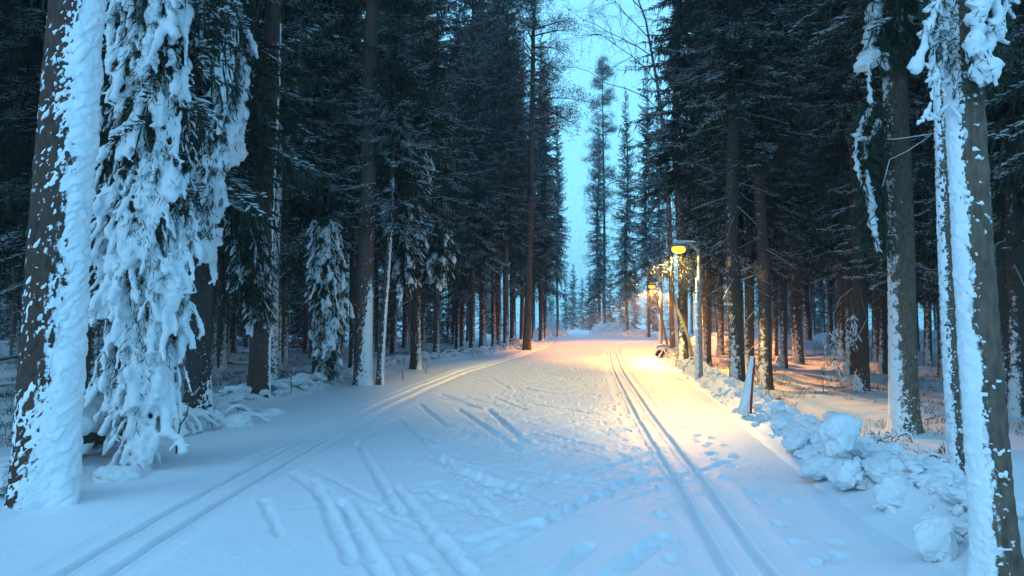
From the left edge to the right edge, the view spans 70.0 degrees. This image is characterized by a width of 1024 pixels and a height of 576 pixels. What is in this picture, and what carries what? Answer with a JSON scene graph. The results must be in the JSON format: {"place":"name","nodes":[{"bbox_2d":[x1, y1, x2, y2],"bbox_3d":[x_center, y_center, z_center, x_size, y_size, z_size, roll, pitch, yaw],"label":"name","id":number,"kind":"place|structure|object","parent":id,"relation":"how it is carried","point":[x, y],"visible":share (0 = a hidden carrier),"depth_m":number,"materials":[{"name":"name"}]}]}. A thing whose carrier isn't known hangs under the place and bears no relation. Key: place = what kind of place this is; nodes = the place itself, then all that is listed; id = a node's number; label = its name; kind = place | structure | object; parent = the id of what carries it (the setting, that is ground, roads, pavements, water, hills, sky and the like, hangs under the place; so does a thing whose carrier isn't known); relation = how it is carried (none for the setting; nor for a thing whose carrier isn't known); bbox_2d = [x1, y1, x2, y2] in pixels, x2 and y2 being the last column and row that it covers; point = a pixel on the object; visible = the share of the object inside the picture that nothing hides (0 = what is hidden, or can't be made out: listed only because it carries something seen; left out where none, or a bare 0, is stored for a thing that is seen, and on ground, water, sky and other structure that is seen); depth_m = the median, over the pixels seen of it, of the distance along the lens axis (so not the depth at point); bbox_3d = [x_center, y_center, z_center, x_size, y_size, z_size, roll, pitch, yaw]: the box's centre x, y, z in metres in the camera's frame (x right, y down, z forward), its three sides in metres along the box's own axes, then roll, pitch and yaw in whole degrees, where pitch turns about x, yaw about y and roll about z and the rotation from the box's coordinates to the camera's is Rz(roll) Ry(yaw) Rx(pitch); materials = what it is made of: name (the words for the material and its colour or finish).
{"place":"outdoors","nodes":[
{"label":"outdoors","id":0,"kind":"place"},
{"bbox_2d":[0,0,936,322],"label":"sky","id":1,"kind":"structure","parent":0,"point":[577,171],"materials":[{"name":"blue"}]},
{"bbox_2d":[0,323,1023,575],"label":"ground","id":2,"kind":"structure","parent":0,"point":[866,409],"depth_m":15.09,"materials":[{"name":"snow"}]},
{"bbox_2d":[0,168,25,355],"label":"spruce tree","id":3,"kind":"object","parent":2,"relation":"on","point":[14,343],"visible":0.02,"depth_m":33.70,"materials":[{"name":"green plant"}]},
{"bbox_2d":[0,0,46,332],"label":"spruce tree","id":4,"kind":"object","parent":2,"relation":"on","point":[6,220],"visible":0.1,"depth_m":18.00,"materials":[{"name":"green plant"}]},
{"bbox_2d":[0,0,48,363],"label":"spruce tree","id":5,"kind":"object","parent":2,"relation":"on","point":[3,37],"visible":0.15,"depth_m":15.72,"materials":[{"name":"green plant"}]},
{"bbox_2d":[3,0,106,510],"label":"pine tree","id":6,"kind":"object","parent":2,"relation":"on","point":[45,466],"visible":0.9,"depth_m":6.35,"materials":[{"name":"white plant"}]},
{"bbox_2d":[0,0,154,299],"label":"spruce tree","id":7,"kind":"object","parent":2,"relation":"on","point":[31,40],"visible":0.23,"depth_m":13.96,"materials":[{"name":"green plant"}]},
{"bbox_2d":[0,0,179,394],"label":"spruce tree","id":8,"kind":"object","parent":2,"relation":"on","point":[93,346],"visible":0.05,"depth_m":16.99,"materials":[{"name":"green plant"}]},
{"bbox_2d":[82,416,124,446],"bbox_3d":[-4.766,1.654,8.271,0.430,0.490,1.357,0,-3,0],"label":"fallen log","id":9,"kind":"object","parent":2,"relation":"on","point":[88,433],"visible":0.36,"depth_m":7.96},
{"bbox_2d":[91,465,144,482],"bbox_3d":[-3.995,1.936,7.435,0.470,0.296,0.473,-1,-3,27],"label":"snow mound","id":10,"kind":"object","parent":2,"relation":"on","point":[109,473],"visible":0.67,"depth_m":7.30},
{"bbox_2d":[84,0,247,471],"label":"young spruce","id":11,"kind":"object","parent":2,"relation":"on","point":[136,385],"visible":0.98,"depth_m":7.97,"materials":[{"name":"white plant"}]},
{"bbox_2d":[94,0,338,418],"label":"spruce tree","id":12,"kind":"object","parent":2,"relation":"on","point":[231,145],"visible":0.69,"depth_m":11.46,"materials":[{"name":"green plant"}]},
{"bbox_2d":[178,20,263,368],"bbox_3d":[-11.082,-8.600,28.665,4.806,24.194,4.483,-2,-3,38],"label":"spruce tree","id":13,"kind":"object","parent":2,"relation":"on","point":[222,359],"visible":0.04,"depth_m":28.00,"materials":[{"name":"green plant"}]},
{"bbox_2d":[199,403,270,422],"bbox_3d":[-4.678,2.020,11.545,1.582,0.291,1.029,1,-3,-24],"label":"bent shrub","id":14,"kind":"object","parent":2,"relation":"on","point":[217,415],"visible":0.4,"depth_m":11.51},
{"bbox_2d":[211,15,263,372],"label":"spruce tree","id":15,"kind":"object","parent":2,"relation":"on","point":[214,339],"depth_m":25.92,"materials":[{"name":"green plant"}]},
{"bbox_2d":[0,345,501,446],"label":"undergrowth","id":16,"kind":"object","parent":2,"relation":"on","point":[282,375],"visible":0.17,"depth_m":23.33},
{"bbox_2d":[219,0,283,397],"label":"pine tree","id":17,"kind":"object","parent":2,"relation":"on","point":[256,307],"visible":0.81,"depth_m":13.83,"materials":[{"name":"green plant"}]},
{"bbox_2d":[0,341,522,494],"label":"snow bank","id":18,"kind":"structure","parent":2,"relation":"on","point":[223,402],"depth_m":14.86,"materials":[{"name":"snow"}]},
{"bbox_2d":[217,4,350,372],"bbox_3d":[-7.933,-8.674,25.140,5.012,24.042,5.083,0,-3,0],"label":"spruce tree","id":19,"kind":"object","parent":2,"relation":"on","point":[283,239],"visible":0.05,"depth_m":24.70,"materials":[{"name":"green plant"}]},
{"bbox_2d":[234,0,352,380],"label":"spruce tree","id":20,"kind":"object","parent":2,"relation":"on","point":[293,62],"visible":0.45,"depth_m":19.43,"materials":[{"name":"green plant"}]},
{"bbox_2d":[289,280,303,347],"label":"young spruce","id":21,"kind":"object","parent":2,"relation":"on","point":[297,343],"visible":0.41,"depth_m":45.80,"materials":[{"name":"green plant"}]},
{"bbox_2d":[281,2,339,362],"bbox_3d":[-9.643,-9.012,31.644,4.701,25.174,4.589,0,-3,0],"label":"spruce tree","id":22,"kind":"object","parent":2,"relation":"on","point":[285,335],"visible":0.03,"depth_m":30.83,"materials":[{"name":"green plant"}]},
{"bbox_2d":[243,0,387,373],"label":"spruce tree","id":23,"kind":"object","parent":2,"relation":"on","point":[320,201],"visible":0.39,"depth_m":21.23,"materials":[{"name":"green plant"}]},
{"bbox_2d":[288,199,345,353],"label":"spruce tree","id":24,"kind":"object","parent":2,"relation":"on","point":[297,288],"visible":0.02,"depth_m":39.60,"materials":[{"name":"green plant"}]},
{"bbox_2d":[302,185,354,385],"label":"young spruce","id":25,"kind":"object","parent":2,"relation":"on","point":[330,343],"visible":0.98,"depth_m":17.63,"materials":[{"name":"white plant"}]},
{"bbox_2d":[310,1,397,367],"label":"spruce tree","id":26,"kind":"object","parent":2,"relation":"on","point":[353,264],"visible":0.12,"depth_m":28.21,"materials":[{"name":"green plant"}]},
{"bbox_2d":[356,13,392,351],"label":"spruce tree","id":27,"kind":"object","parent":2,"relation":"on","point":[376,315],"visible":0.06,"depth_m":43.09,"materials":[{"name":"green plant"}]},
{"bbox_2d":[373,228,409,346],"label":"young spruce","id":28,"kind":"object","parent":2,"relation":"on","point":[380,282],"visible":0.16,"depth_m":48.27,"materials":[{"name":"green plant"}]},
{"bbox_2d":[352,0,440,384],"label":"pine tree","id":29,"kind":"object","parent":2,"relation":"on","point":[363,369],"visible":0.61,"depth_m":18.31,"materials":[{"name":"brown plant"}]},
{"bbox_2d":[374,2,425,353],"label":"spruce tree","id":30,"kind":"object","parent":2,"relation":"on","point":[393,337],"visible":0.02,"depth_m":37.22,"materials":[{"name":"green plant"}]},
{"bbox_2d":[340,0,461,384],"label":"spruce tree","id":31,"kind":"object","parent":2,"relation":"on","point":[435,270],"visible":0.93,"depth_m":18.26,"materials":[{"name":"green plant"}]},
{"bbox_2d":[397,266,410,347],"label":"spruce tree","id":32,"kind":"object","parent":2,"relation":"on","point":[405,324],"visible":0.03,"depth_m":45.54,"materials":[{"name":"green plant"}]},
{"bbox_2d":[341,0,492,369],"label":"spruce tree","id":33,"kind":"object","parent":2,"relation":"on","point":[429,119],"visible":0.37,"depth_m":23.84,"materials":[{"name":"green plant"}]},
{"bbox_2d":[381,2,452,354],"bbox_3d":[-4.460,-7.763,32.238,3.786,22.494,4.121,0,-3,0],"label":"spruce tree","id":34,"kind":"object","parent":2,"relation":"on","point":[430,34],"visible":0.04,"depth_m":32.02,"materials":[{"name":"green plant"}]},
{"bbox_2d":[405,0,481,352],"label":"spruce tree","id":35,"kind":"object","parent":2,"relation":"on","point":[436,329],"visible":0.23,"depth_m":35.64,"materials":[{"name":"green plant"}]},
{"bbox_2d":[426,283,468,343],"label":"young spruce","id":36,"kind":"object","parent":2,"relation":"on","point":[447,337],"visible":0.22,"depth_m":53.23,"materials":[{"name":"green plant"}]},
{"bbox_2d":[431,4,494,351],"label":"spruce tree","id":37,"kind":"object","parent":2,"relation":"on","point":[461,295],"visible":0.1,"depth_m":41.34,"materials":[{"name":"green plant"}]},
{"bbox_2d":[442,0,485,348],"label":"spruce tree","id":38,"kind":"object","parent":2,"relation":"on","point":[457,331],"visible":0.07,"depth_m":43.81,"materials":[{"name":"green plant"}]},
{"bbox_2d":[425,0,527,347],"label":"spruce tree","id":39,"kind":"object","parent":2,"relation":"on","point":[478,150],"visible":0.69,"depth_m":37.56,"materials":[{"name":"green plant"}]},
{"bbox_2d":[0,334,955,575],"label":"ski trail","id":40,"kind":"object","parent":2,"relation":"on","point":[583,455],"visible":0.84,"depth_m":6.75,"materials":[{"name":"snow"}]},
{"bbox_2d":[172,408,220,436],"bbox_3d":[-4.816,1.895,10.386,1.208,0.387,1.087,0,-3,0],"label":"bent shrub","id":41,"kind":"object","parent":40,"relation":"on","point":[194,415],"visible":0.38,"depth_m":10.44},
{"bbox_2d":[219,413,254,426],"bbox_3d":[-4.173,2.090,11.128,0.500,0.359,0.501,-1,-3,27],"label":"snow mound","id":42,"kind":"object","parent":40,"relation":"on","point":[238,420],"visible":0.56,"depth_m":11.00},
{"bbox_2d":[467,0,515,347],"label":"spruce tree","id":43,"kind":"object","parent":2,"relation":"on","point":[482,329],"visible":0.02,"depth_m":46.45,"materials":[{"name":"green plant"}]},
{"bbox_2d":[464,0,526,346],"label":"spruce tree","id":44,"kind":"object","parent":2,"relation":"on","point":[492,309],"visible":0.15,"depth_m":42.18,"materials":[{"name":"green plant"}]},
{"bbox_2d":[469,0,538,344],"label":"spruce tree","id":45,"kind":"object","parent":2,"relation":"on","point":[506,174],"visible":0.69,"depth_m":39.05,"materials":[{"name":"green plant"}]},
{"bbox_2d":[487,1,535,345],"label":"spruce tree","id":46,"kind":"object","parent":2,"relation":"on","point":[498,324],"visible":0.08,"depth_m":49.74,"materials":[{"name":"green plant"}]},
{"bbox_2d":[486,10,555,339],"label":"spruce tree","id":47,"kind":"object","parent":2,"relation":"on","point":[518,273],"visible":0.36,"depth_m":49.93,"materials":[{"name":"green plant"}]},
{"bbox_2d":[502,31,540,342],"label":"spruce tree","id":48,"kind":"object","parent":2,"relation":"on","point":[512,318],"visible":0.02,"depth_m":52.55,"materials":[{"name":"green plant"}]},
{"bbox_2d":[475,0,610,349],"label":"pine tree","id":49,"kind":"object","parent":2,"relation":"on","point":[531,9],"visible":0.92,"depth_m":39.19,"materials":[{"name":"plant"}]},
{"bbox_2d":[524,25,569,340],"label":"spruce tree","id":50,"kind":"object","parent":2,"relation":"on","point":[543,213],"visible":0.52,"depth_m":56.07,"materials":[{"name":"green plant"}]},
{"bbox_2d":[532,58,567,337],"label":"spruce tree","id":51,"kind":"object","parent":2,"relation":"on","point":[549,280],"visible":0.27,"depth_m":63.99,"materials":[{"name":"green plant"}]},
{"bbox_2d":[550,116,571,336],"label":"spruce tree","id":52,"kind":"object","parent":2,"relation":"on","point":[557,187],"visible":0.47,"depth_m":70.13,"materials":[{"name":"green plant"}]},
{"bbox_2d":[564,264,581,328],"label":"young spruce","id":53,"kind":"object","parent":2,"relation":"on","point":[573,301],"visible":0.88,"depth_m":127.88,"materials":[{"name":"green plant"}]},
{"bbox_2d":[578,270,597,329],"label":"young spruce","id":54,"kind":"object","parent":2,"relation":"on","point":[590,317],"visible":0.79,"depth_m":111.78,"materials":[{"name":"green plant"}]},
{"bbox_2d":[582,114,613,323],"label":"spruce tree","id":55,"kind":"object","parent":2,"relation":"on","point":[600,269],"visible":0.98,"depth_m":84.17,"materials":[{"name":"green plant"}]},
{"bbox_2d":[579,54,623,323],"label":"pine tree","id":56,"kind":"object","parent":2,"relation":"on","point":[604,101],"visible":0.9,"depth_m":85.53,"materials":[{"name":"green plant"}]},
{"bbox_2d":[529,0,683,348],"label":"birch tree","id":57,"kind":"object","parent":2,"relation":"on","point":[671,303],"visible":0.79,"depth_m":38.23,"materials":[{"name":"brown plant"}]},
{"bbox_2d":[589,321,636,335],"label":"snow heap","id":58,"kind":"object","parent":2,"relation":"on","point":[617,328],"visible":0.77,"depth_m":74.31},
{"bbox_2d":[607,86,644,329],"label":"spruce tree","id":59,"kind":"object","parent":2,"relation":"on","point":[625,293],"visible":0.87,"depth_m":74.23,"materials":[{"name":"green plant"}]},
{"bbox_2d":[624,259,643,328],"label":"young spruce","id":60,"kind":"object","parent":2,"relation":"on","point":[634,321],"visible":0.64,"depth_m":117.73,"materials":[{"name":"green plant"}]},
{"bbox_2d":[623,72,667,336],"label":"spruce tree","id":61,"kind":"object","parent":2,"relation":"on","point":[647,266],"visible":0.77,"depth_m":68.11,"materials":[{"name":"green plant"}]},
{"bbox_2d":[638,247,666,331],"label":"young spruce","id":62,"kind":"object","parent":2,"relation":"on","point":[654,318],"visible":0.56,"depth_m":99.78,"materials":[{"name":"green plant"}]},
{"bbox_2d":[642,92,677,335],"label":"spruce tree","id":63,"kind":"object","parent":2,"relation":"on","point":[661,221],"visible":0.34,"depth_m":75.09,"materials":[{"name":"green plant"}]},
{"bbox_2d":[618,0,726,366],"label":"spruce tree","id":64,"kind":"object","parent":2,"relation":"on","point":[672,73],"visible":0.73,"depth_m":24.32,"materials":[{"name":"green plant"}]},
{"bbox_2d":[669,240,702,380],"bbox_3d":[4.494,0.719,18.887,0.847,3.940,0.300,0,-3,0],"label":"street lamp","id":65,"kind":"object","parent":2,"relation":"on","point":[677,248],"visible":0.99,"depth_m":18.84,"materials":[{"name":"metal"}]},
{"bbox_2d":[662,11,717,352],"bbox_3d":[10.309,-8.639,39.413,4.605,25.370,4.779,0,-3,0],"label":"spruce tree","id":66,"kind":"object","parent":2,"relation":"on","point":[702,297],"visible":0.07,"depth_m":38.77,"materials":[{"name":"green plant"}]},
{"bbox_2d":[650,0,750,365],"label":"spruce tree","id":67,"kind":"object","parent":2,"relation":"on","point":[708,325],"visible":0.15,"depth_m":31.12,"materials":[{"name":"green plant"}]},
{"bbox_2d":[673,61,757,354],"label":"spruce tree","id":68,"kind":"object","parent":2,"relation":"on","point":[719,279],"visible":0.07,"depth_m":40.42,"materials":[{"name":"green plant"}]},
{"bbox_2d":[688,0,786,337],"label":"spruce tree","id":69,"kind":"object","parent":2,"relation":"on","point":[716,211],"visible":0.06,"depth_m":29.69,"materials":[{"name":"green plant"}]},
{"bbox_2d":[652,0,825,381],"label":"spruce tree","id":70,"kind":"object","parent":2,"relation":"on","point":[741,33],"visible":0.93,"depth_m":19.05,"materials":[{"name":"green plant"}]},
{"bbox_2d":[737,356,754,415],"bbox_3d":[3.845,1.739,11.972,0.308,1.246,0.183,0,-3,0],"label":"marker post","id":71,"kind":"object","parent":2,"relation":"on","point":[746,400],"visible":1,"depth_m":11.94,"materials":[{"name":"white plastic"}]},
{"bbox_2d":[673,0,825,374],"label":"spruce tree","id":72,"kind":"object","parent":2,"relation":"on","point":[748,252],"visible":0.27,"depth_m":24.77,"materials":[{"name":"green plant"}]},
{"bbox_2d":[681,0,843,389],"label":"spruce tree","id":73,"kind":"object","parent":2,"relation":"on","point":[763,152],"visible":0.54,"depth_m":19.96,"materials":[{"name":"green plant"}]},
{"bbox_2d":[753,48,813,355],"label":"spruce tree","id":74,"kind":"object","parent":2,"relation":"on","point":[775,336],"visible":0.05,"depth_m":39.23,"materials":[{"name":"green plant"}]},
{"bbox_2d":[740,3,830,368],"bbox_3d":[10.663,-7.540,29.303,3.871,22.230,3.649,2,-3,-39],"label":"spruce tree","id":75,"kind":"object","parent":2,"relation":"on","point":[784,339],"visible":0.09,"depth_m":28.82,"materials":[{"name":"green plant"}]},
{"bbox_2d":[769,84,828,328],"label":"spruce tree","id":76,"kind":"object","parent":2,"relation":"on","point":[807,275],"visible":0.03,"depth_m":44.80,"materials":[{"name":"green plant"}]},
{"bbox_2d":[769,0,833,363],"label":"spruce tree","id":77,"kind":"object","parent":2,"relation":"on","point":[797,331],"visible":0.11,"depth_m":31.01,"materials":[{"name":"green plant"}]},
{"bbox_2d":[784,66,825,340],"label":"spruce tree","id":78,"kind":"object","parent":2,"relation":"on","point":[807,331],"visible":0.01,"depth_m":46.96,"materials":[{"name":"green plant"}]},
{"bbox_2d":[796,455,833,479],"bbox_3d":[3.016,1.769,7.192,0.465,0.230,0.294,-8,5,-12],"label":"snow block","id":79,"kind":"object","parent":2,"relation":"on","point":[814,468],"depth_m":7.09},
{"bbox_2d":[799,21,835,344],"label":"spruce tree","id":80,"kind":"object","parent":2,"relation":"on","point":[830,316],"visible":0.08,"depth_m":45.75,"materials":[{"name":"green plant"}]},
{"bbox_2d":[798,15,838,348],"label":"spruce tree","id":81,"kind":"object","parent":2,"relation":"on","point":[819,273],"visible":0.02,"depth_m":43.09,"materials":[{"name":"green plant"}]},
{"bbox_2d":[804,12,849,357],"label":"spruce tree","id":82,"kind":"object","parent":2,"relation":"on","point":[841,293],"visible":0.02,"depth_m":36.97,"materials":[{"name":"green plant"}]},
{"bbox_2d":[662,343,1023,556],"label":"snow bank","id":83,"kind":"structure","parent":2,"relation":"on","point":[941,479],"depth_m":6.46,"materials":[{"name":"snow"}]},
{"bbox_2d":[781,423,808,453],"bbox_3d":[3.372,1.811,8.697,0.298,0.310,0.576,5,9,32],"label":"snow block","id":84,"kind":"object","parent":83,"relation":"on","point":[795,437],"depth_m":8.57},
{"bbox_2d":[817,413,862,456],"bbox_3d":[3.340,1.471,7.442,0.548,0.429,0.378,-9,9,-34],"label":"snow block","id":85,"kind":"object","parent":83,"relation":"on","point":[838,433],"depth_m":7.29,"materials":[{"name":"snow"}]},
{"bbox_2d":[824,458,864,489],"bbox_3d":[3.057,1.699,6.687,0.283,0.291,0.381,7,3,-25],"label":"snow block","id":86,"kind":"object","parent":2,"relation":"on","point":[842,474],"depth_m":6.59,"materials":[{"name":"snow"}]},
{"bbox_2d":[768,0,924,374],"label":"spruce tree","id":87,"kind":"object","parent":2,"relation":"on","point":[829,166],"visible":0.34,"depth_m":24.37,"materials":[{"name":"green plant"}]},
{"bbox_2d":[777,0,924,390],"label":"spruce tree","id":88,"kind":"object","parent":2,"relation":"on","point":[860,362],"visible":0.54,"depth_m":19.88,"materials":[{"name":"plant"}]},
{"bbox_2d":[826,193,878,360],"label":"spruce tree","id":89,"kind":"object","parent":2,"relation":"on","point":[875,334],"visible":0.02,"depth_m":34.46,"materials":[{"name":"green plant"}]},
{"bbox_2d":[707,337,1023,454],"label":"undergrowth","id":90,"kind":"object","parent":2,"relation":"on","point":[883,388],"visible":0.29,"depth_m":16.79,"materials":[{"name":"plant"}]},
{"bbox_2d":[811,9,934,373],"bbox_3d":[12.495,-7.714,24.938,4.176,21.978,4.379,0,-3,0],"label":"spruce tree","id":91,"kind":"object","parent":2,"relation":"on","point":[882,366],"visible":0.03,"depth_m":24.35,"materials":[{"name":"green plant"}]},
{"bbox_2d":[860,456,895,483],"bbox_3d":[3.331,1.641,6.583,0.356,0.225,0.569,-1,-3,22],"label":"snow block","id":92,"kind":"object","parent":2,"relation":"on","point":[874,468],"depth_m":6.48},
{"bbox_2d":[802,0,954,369],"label":"spruce tree","id":93,"kind":"object","parent":2,"relation":"on","point":[924,276],"visible":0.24,"depth_m":18.70,"materials":[{"name":"green plant"}]},
{"bbox_2d":[874,475,910,502],"bbox_3d":[3.180,1.725,6.020,0.444,0.375,0.199,0,-3,-7],"label":"snow block","id":94,"kind":"object","parent":2,"relation":"on","point":[895,486],"depth_m":5.96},
{"bbox_2d":[786,0,1017,435],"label":"spruce tree","id":95,"kind":"object","parent":2,"relation":"on","point":[886,28],"visible":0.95,"depth_m":11.71,"materials":[{"name":"brown plant"}]},
{"bbox_2d":[909,75,936,366],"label":"spruce tree","id":96,"kind":"object","parent":2,"relation":"on","point":[928,360],"visible":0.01,"depth_m":29.54,"materials":[{"name":"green plant"}]},
{"bbox_2d":[908,39,942,377],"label":"spruce tree","id":97,"kind":"object","parent":2,"relation":"on","point":[938,338],"visible":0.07,"depth_m":23.52,"materials":[{"name":"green plant"}]},
{"bbox_2d":[912,515,957,561],"bbox_3d":[2.806,1.667,4.846,0.284,0.323,0.169,8,-4,25],"label":"snow block","id":98,"kind":"object","parent":2,"relation":"on","point":[934,538],"depth_m":4.81,"materials":[{"name":"snow"}]},
{"bbox_2d":[931,0,965,474],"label":"spruce tree","id":99,"kind":"object","parent":2,"relation":"on","point":[955,455],"visible":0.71,"depth_m":7.04,"materials":[{"name":"white plant"}]},
{"bbox_2d":[909,83,1007,389],"bbox_3d":[12.093,-8.627,18.551,4.482,23.290,4.325,0,-3,0],"label":"spruce tree","id":100,"kind":"object","parent":2,"relation":"on","point":[1001,271],"visible":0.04,"depth_m":17.91,"materials":[{"name":"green plant"}]},
{"bbox_2d":[907,0,1023,575],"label":"spruce tree","id":101,"kind":"object","parent":2,"relation":"on","point":[970,65],"visible":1,"depth_m":4.43,"materials":[{"name":"white plant"}]},
{"bbox_2d":[907,2,1023,417],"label":"spruce tree","id":102,"kind":"object","parent":2,"relation":"on","point":[1009,206],"visible":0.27,"depth_m":13.94,"materials":[{"name":"green plant"}]},
{"bbox_2d":[925,0,1023,203],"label":"spruce tree","id":103,"kind":"object","parent":2,"relation":"on","point":[1006,95],"visible":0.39,"depth_m":10.08,"materials":[{"name":"green plant"}]},
{"bbox_2d":[989,2,1023,263],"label":"spruce tree","id":104,"kind":"object","parent":2,"relation":"on","point":[1004,159],"visible":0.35,"depth_m":12.77,"materials":[{"name":"green plant"}]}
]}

